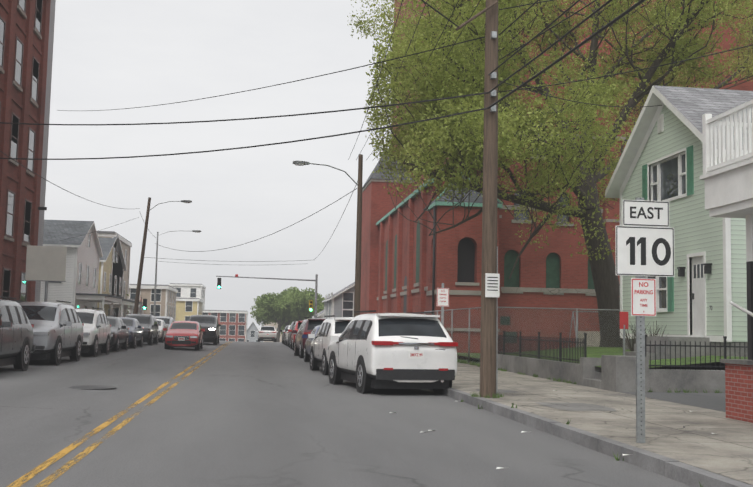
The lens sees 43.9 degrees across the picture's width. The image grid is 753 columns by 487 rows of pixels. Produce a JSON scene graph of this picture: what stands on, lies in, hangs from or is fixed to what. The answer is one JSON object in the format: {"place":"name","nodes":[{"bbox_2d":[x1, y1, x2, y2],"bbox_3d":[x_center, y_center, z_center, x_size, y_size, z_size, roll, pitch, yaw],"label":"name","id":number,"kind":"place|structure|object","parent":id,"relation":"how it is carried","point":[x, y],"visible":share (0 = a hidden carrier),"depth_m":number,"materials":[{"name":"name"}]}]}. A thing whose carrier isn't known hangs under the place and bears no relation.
{"place":"outdoors","nodes":[
{"label":"outdoors","id":0,"kind":"place"},
{"bbox_2d":[44,0,393,329],"label":"sky","id":1,"kind":"structure","parent":0,"point":[108,55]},
{"bbox_2d":[263,322,281,341],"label":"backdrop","id":2,"kind":"structure","parent":0,"point":[275,326],"depth_m":296.88,"materials":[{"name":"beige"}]},
{"bbox_2d":[0,340,691,486],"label":"road","id":3,"kind":"structure","parent":0,"point":[270,419],"depth_m":12.32,"materials":[{"name":"grey asphalt"}]},
{"bbox_2d":[0,296,33,370],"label":"grey car","id":4,"kind":"object","parent":3,"relation":"on","point":[16,335],"visible":1,"depth_m":22.63,"materials":[{"name":"paint"}]},
{"bbox_2d":[9,299,83,365],"bbox_3d":[-10.283,2.668,28.164,2.388,1.905,5.143,2,-5,-7],"label":"car","id":5,"kind":"object","parent":3,"relation":"on","point":[57,331],"visible":0.77,"depth_m":27.39,"materials":[{"name":"paint"}]},
{"bbox_2d":[75,308,110,356],"bbox_3d":[-11.152,3.291,34.778,2.250,1.803,4.645,2,-5,-7],"label":"car","id":6,"kind":"object","parent":3,"relation":"on","point":[96,332],"visible":0.52,"depth_m":34.16,"materials":[{"name":"paint"}]},
{"bbox_2d":[107,316,128,351],"bbox_3d":[-11.980,3.934,40.685,2.220,1.536,4.740,2,-5,-7],"label":"car","id":7,"kind":"object","parent":3,"relation":"on","point":[119,333],"visible":0.48,"depth_m":40.19,"materials":[{"name":"black paint"}]},
{"bbox_2d":[6,342,231,486],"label":"road centre line","id":8,"kind":"object","parent":3,"relation":"on","point":[57,456],"visible":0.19,"depth_m":10.47,"materials":[{"name":"yellow paint"}]},
{"bbox_2d":[118,317,143,348],"bbox_3d":[-12.719,4.421,46.316,2.220,1.536,4.740,2,-5,-7],"label":"car","id":9,"kind":"object","parent":3,"relation":"on","point":[135,327],"visible":0.42,"depth_m":45.82,"materials":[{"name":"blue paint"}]},
{"bbox_2d":[125,313,158,345],"bbox_3d":[-13.459,4.851,52.764,2.250,1.803,4.645,2,-5,-7],"label":"black suv","id":10,"kind":"object","parent":3,"relation":"on","point":[149,323],"visible":0.46,"depth_m":52.10,"materials":[{"name":"paint"}]},
{"bbox_2d":[156,319,167,342],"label":"white sedan car","id":11,"kind":"object","parent":3,"relation":"on","point":[161,332],"visible":0.29,"depth_m":59.06,"materials":[{"name":"paint"}]},
{"bbox_2d":[155,316,173,328],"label":"silver car","id":12,"kind":"object","parent":3,"relation":"on","point":[168,321],"visible":0.06,"depth_m":65.62,"materials":[{"name":"paint"}]},
{"bbox_2d":[163,321,204,350],"bbox_3d":[-10.006,4.803,48.663,2.120,1.546,4.140,2,-5,-7],"label":"car","id":13,"kind":"object","parent":3,"relation":"on","point":[184,333],"visible":1,"depth_m":47.04,"materials":[{"name":"paint"}]},
{"bbox_2d":[189,315,220,344],"bbox_3d":[-11.616,5.788,62.538,2.430,2.006,5.840,2,-5,-7],"label":"car","id":14,"kind":"object","parent":3,"relation":"on","point":[209,324],"visible":0.56,"depth_m":60.87,"materials":[{"name":"paint"}]},
{"bbox_2d":[256,325,277,341],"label":"white suv","id":15,"kind":"object","parent":3,"relation":"on","point":[266,333],"visible":0.96,"depth_m":98.31,"materials":[{"name":"paint"}]},
{"bbox_2d":[280,325,288,343],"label":"black sedan car","id":16,"kind":"object","parent":3,"relation":"on","point":[286,327],"visible":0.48,"depth_m":71.22,"materials":[{"name":"paint"}]},
{"bbox_2d":[282,325,290,345],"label":"white sedan car","id":17,"kind":"object","parent":3,"relation":"on","point":[286,337],"visible":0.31,"depth_m":65.22,"materials":[{"name":"paint"}]},
{"bbox_2d":[285,320,295,347],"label":"parked car","id":18,"kind":"object","parent":3,"relation":"on","point":[289,334],"visible":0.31,"depth_m":59.00,"materials":[{"name":"paint"}]},
{"bbox_2d":[288,321,302,349],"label":"car","id":19,"kind":"object","parent":3,"relation":"on","point":[297,324],"visible":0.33,"depth_m":52.79,"materials":[{"name":"paint"}]},
{"bbox_2d":[292,317,325,357],"bbox_3d":[-2.619,4.274,42.103,2.332,1.853,5.046,2,-5,-7],"label":"maroon suv","id":20,"kind":"object","parent":3,"relation":"on","point":[307,326],"visible":0.4,"depth_m":40.28,"materials":[{"name":"paint"}]},
{"bbox_2d":[302,325,320,361],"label":"car","id":21,"kind":"object","parent":3,"relation":"on","point":[307,345],"visible":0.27,"depth_m":35.84,"materials":[{"name":"paint"}]},
{"bbox_2d":[308,315,353,374],"bbox_3d":[-0.947,3.142,28.753,2.252,1.803,4.743,2,-5,-7],"label":"parked car","id":22,"kind":"object","parent":3,"relation":"on","point":[321,342],"visible":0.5,"depth_m":27.53,"materials":[{"name":"paint"}]},
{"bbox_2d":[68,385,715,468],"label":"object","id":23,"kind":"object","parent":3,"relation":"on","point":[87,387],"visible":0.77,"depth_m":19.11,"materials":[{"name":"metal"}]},
{"bbox_2d":[328,310,457,393],"bbox_3d":[0.211,2.527,21.873,2.330,1.853,4.995,3,-5,-14],"label":"car","id":24,"kind":"object","parent":3,"relation":"on","point":[369,353],"visible":1,"depth_m":19.73,"materials":[{"name":"paint"}]},
{"bbox_2d":[430,387,752,486],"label":"kerbs","id":25,"kind":"structure","parent":3,"relation":"on","point":[681,472],"depth_m":10.77,"materials":[{"name":"concrete"}]},
{"bbox_2d":[427,206,498,358],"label":"brick building","id":26,"kind":"structure","parent":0,"point":[446,254],"depth_m":44.06,"materials":[{"name":"red brick"}]},
{"bbox_2d":[392,0,752,352],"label":"church nave","id":27,"kind":"structure","parent":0,"point":[573,268],"depth_m":45.97,"materials":[{"name":"red brick"}]},
{"bbox_2d":[452,353,752,484],"bbox_3d":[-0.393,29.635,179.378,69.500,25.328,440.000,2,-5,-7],"label":"pavements","id":28,"kind":"structure","parent":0,"point":[696,442],"depth_m":14.03,"materials":[{"name":"concrete"}]},
{"bbox_2d":[0,0,55,301],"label":"brick building","id":29,"kind":"structure","parent":28,"relation":"on","point":[26,40],"depth_m":45.22,"materials":[{"name":"red brick"}]},
{"bbox_2d":[24,245,66,301],"bbox_3d":[-15.276,2.450,42.964,1.822,4.670,0.220,2,-5,-7],"label":"blank sign board","id":30,"kind":"object","parent":28,"relation":"on","point":[46,264],"visible":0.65,"depth_m":43.00,"materials":[{"name":"grey paint"}]},
{"bbox_2d":[40,220,123,316],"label":"white house","id":31,"kind":"structure","parent":28,"relation":"on","point":[78,289],"depth_m":66.53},
{"bbox_2d":[97,234,139,316],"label":"yellow house","id":32,"kind":"structure","parent":28,"relation":"on","point":[105,264],"depth_m":79.57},
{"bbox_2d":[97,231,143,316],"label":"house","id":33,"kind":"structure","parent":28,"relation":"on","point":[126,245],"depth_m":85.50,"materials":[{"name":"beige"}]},
{"bbox_2d":[139,297,146,313],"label":"traffic signal","id":34,"kind":"object","parent":28,"relation":"on","point":[144,304],"visible":0.54,"depth_m":81.50,"materials":[{"name":"grey paint"}]},
{"bbox_2d":[128,284,177,320],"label":"brown block","id":35,"kind":"structure","parent":28,"relation":"on","point":[165,300],"depth_m":102.35,"materials":[{"name":"beige"}]},
{"bbox_2d":[133,197,191,313],"bbox_3d":[-14.772,1.642,64.113,3.774,9.619,0.340,2,-5,-7],"label":"street light","id":36,"kind":"object","parent":28,"relation":"on","point":[137,296],"visible":0.94,"depth_m":63.95,"materials":[{"name":"wood"}]},
{"bbox_2d":[153,230,200,314],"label":"street light","id":37,"kind":"object","parent":28,"relation":"on","point":[154,308],"visible":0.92,"depth_m":77.11,"materials":[{"name":"grey metal"}]},
{"bbox_2d":[169,283,205,309],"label":"building","id":38,"kind":"structure","parent":28,"relation":"on","point":[191,290],"depth_m":186.38,"materials":[{"name":"white paint"}]},
{"bbox_2d":[175,298,203,320],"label":"yellow house","id":39,"kind":"structure","parent":28,"relation":"on","point":[186,308],"depth_m":146.81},
{"bbox_2d":[202,310,247,341],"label":"brick block","id":40,"kind":"structure","parent":28,"relation":"on","point":[233,326],"depth_m":172.09,"materials":[{"name":"brick"}]},
{"bbox_2d":[247,322,263,341],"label":"green roof house","id":41,"kind":"structure","parent":28,"relation":"on","point":[252,333],"depth_m":226.75,"materials":[{"name":"grey"}]},
{"bbox_2d":[216,274,317,317],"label":"traffic light","id":42,"kind":"object","parent":28,"relation":"on","point":[310,301],"visible":0.79,"depth_m":83.37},
{"bbox_2d":[250,287,299,325],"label":"tree","id":43,"kind":"object","parent":28,"relation":"on","point":[284,292],"visible":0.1,"depth_m":174.25,"materials":[{"name":"green plant"}]},
{"bbox_2d":[257,292,293,341],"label":"tree","id":44,"kind":"object","parent":28,"relation":"on","point":[272,309],"visible":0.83,"depth_m":167.52,"materials":[{"name":"green plant"}]},
{"bbox_2d":[280,319,302,335],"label":"hedge","id":45,"kind":"object","parent":28,"relation":"on","point":[283,326],"visible":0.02,"depth_m":179.27,"materials":[{"name":"green plant"}]},
{"bbox_2d":[282,287,324,320],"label":"tree","id":46,"kind":"object","parent":28,"relation":"on","point":[297,302],"visible":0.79,"depth_m":164.91,"materials":[{"name":"green plant"}]},
{"bbox_2d":[312,310,323,317],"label":"house","id":47,"kind":"structure","parent":28,"relation":"on","point":[320,314],"depth_m":109.59,"materials":[{"name":"white"}]},
{"bbox_2d":[312,304,323,314],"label":"tree","id":48,"kind":"object","parent":28,"relation":"on","point":[320,308],"depth_m":150.78,"materials":[{"name":"green plant"}]},
{"bbox_2d":[293,154,362,316],"bbox_3d":[-2.246,0.423,41.566,3.200,9.000,0.340,2,-5,-7],"label":"street light","id":49,"kind":"object","parent":28,"relation":"on","point":[357,295],"visible":0.9,"depth_m":41.72,"materials":[{"name":"brown wood"}]},
{"bbox_2d":[322,282,354,318],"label":"grey house","id":50,"kind":"structure","parent":28,"relation":"on","point":[340,303],"depth_m":83.99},
{"bbox_2d":[437,283,448,325],"bbox_3d":[1.643,2.189,23.310,0.310,2.400,0.045,2,-5,-7],"label":"no parking sign","id":51,"kind":"object","parent":28,"relation":"on","point":[442,297],"visible":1,"depth_m":23.36,"materials":[{"name":"metal"}]},
{"bbox_2d":[456,0,499,396],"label":"utility pole","id":52,"kind":"object","parent":28,"relation":"on","point":[490,280],"visible":0.92,"depth_m":17.82,"materials":[{"name":"brown wood"}]},
{"bbox_2d":[0,0,752,264],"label":"overhead cables","id":53,"kind":"object","parent":52,"relation":"hanging from","point":[627,11],"visible":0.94,"depth_m":19.24,"materials":[{"name":"black rubber"}]},
{"bbox_2d":[360,109,627,350],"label":"church building","id":54,"kind":"structure","parent":28,"relation":"on","point":[394,260],"depth_m":51.63,"materials":[{"name":"red brick"}]},
{"bbox_2d":[424,307,622,363],"bbox_3d":[13.245,3.498,33.841,27.203,2.150,10.970,-1,-5,19],"label":"chain link fence","id":55,"kind":"object","parent":28,"relation":"on","point":[552,335],"visible":0.23,"depth_m":31.86,"materials":[{"name":"metal"}]},
{"bbox_2d":[475,389,615,410],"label":"road patches","id":56,"kind":"object","parent":28,"relation":"on","point":[576,407],"visible":0.83,"depth_m":15.87,"materials":[{"name":"concrete"}]},
{"bbox_2d":[347,0,752,346],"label":"tree","id":57,"kind":"object","parent":28,"relation":"on","point":[451,138],"visible":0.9,"depth_m":31.05,"materials":[{"name":"green plant"}]},
{"bbox_2d":[568,311,599,347],"bbox_3d":[8.868,3.661,37.074,2.243,1.935,1.447,2,-5,-7],"label":"garden swing","id":58,"kind":"object","parent":28,"relation":"on","point":[596,337],"depth_m":37.23,"materials":[{"name":"grey paint"}]},
{"bbox_2d":[458,360,718,486],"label":"weeds and tufts","id":59,"kind":"object","parent":28,"relation":"on","point":[557,380],"visible":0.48,"depth_m":20.08,"materials":[{"name":"green plant"}]},
{"bbox_2d":[474,374,742,435],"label":"pavement cracks","id":60,"kind":"object","parent":28,"relation":"on","point":[618,411],"visible":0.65,"depth_m":15.11,"materials":[{"name":"grey concrete"}]},
{"bbox_2d":[498,347,747,398],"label":"retaining walls","id":61,"kind":"structure","parent":28,"relation":"on","point":[610,368],"depth_m":20.78,"materials":[{"name":"concrete"}]},
{"bbox_2d":[498,331,747,369],"bbox_3d":[12.778,2.712,22.645,23.251,0.745,9.661,-1,-5,22],"label":"iron fence","id":62,"kind":"object","parent":61,"relation":"on","point":[538,339],"visible":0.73,"depth_m":23.20,"materials":[{"name":"black metal"}]},
{"bbox_2d":[620,312,627,354],"bbox_3d":[5.729,2.331,21.594,0.299,1.500,0.043,4,-6,-30],"label":"red notice sign","id":63,"kind":"object","parent":61,"relation":"attached to","point":[623,320],"visible":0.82,"depth_m":21.61,"materials":[{"name":"metal"}]},
{"bbox_2d":[618,321,667,350],"bbox_3d":[7.402,2.581,25.712,1.012,0.904,2.102,2,-5,-7],"label":"bare shrub","id":64,"kind":"object","parent":61,"relation":"on","point":[633,343],"visible":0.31,"depth_m":26.30,"materials":[{"name":"brown plant"}]},
{"bbox_2d":[605,85,752,369],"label":"house trim","id":65,"kind":"structure","parent":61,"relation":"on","point":[671,178],"depth_m":24.91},
{"bbox_2d":[615,197,674,442],"bbox_3d":[3.137,0.883,10.920,0.723,2.860,0.056,2,-5,-7],"label":"road sign","id":66,"kind":"object","parent":28,"relation":"on","point":[642,251],"visible":1,"depth_m":10.95,"materials":[{"name":"metal"}]},
{"bbox_2d":[700,99,752,422],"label":"porch","id":67,"kind":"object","parent":28,"relation":"on","point":[729,191],"depth_m":14.32,"materials":[{"name":"white wood"}]},
{"bbox_2d":[622,104,748,341],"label":"mint house walls","id":68,"kind":"structure","parent":0,"point":[695,226],"depth_m":24.14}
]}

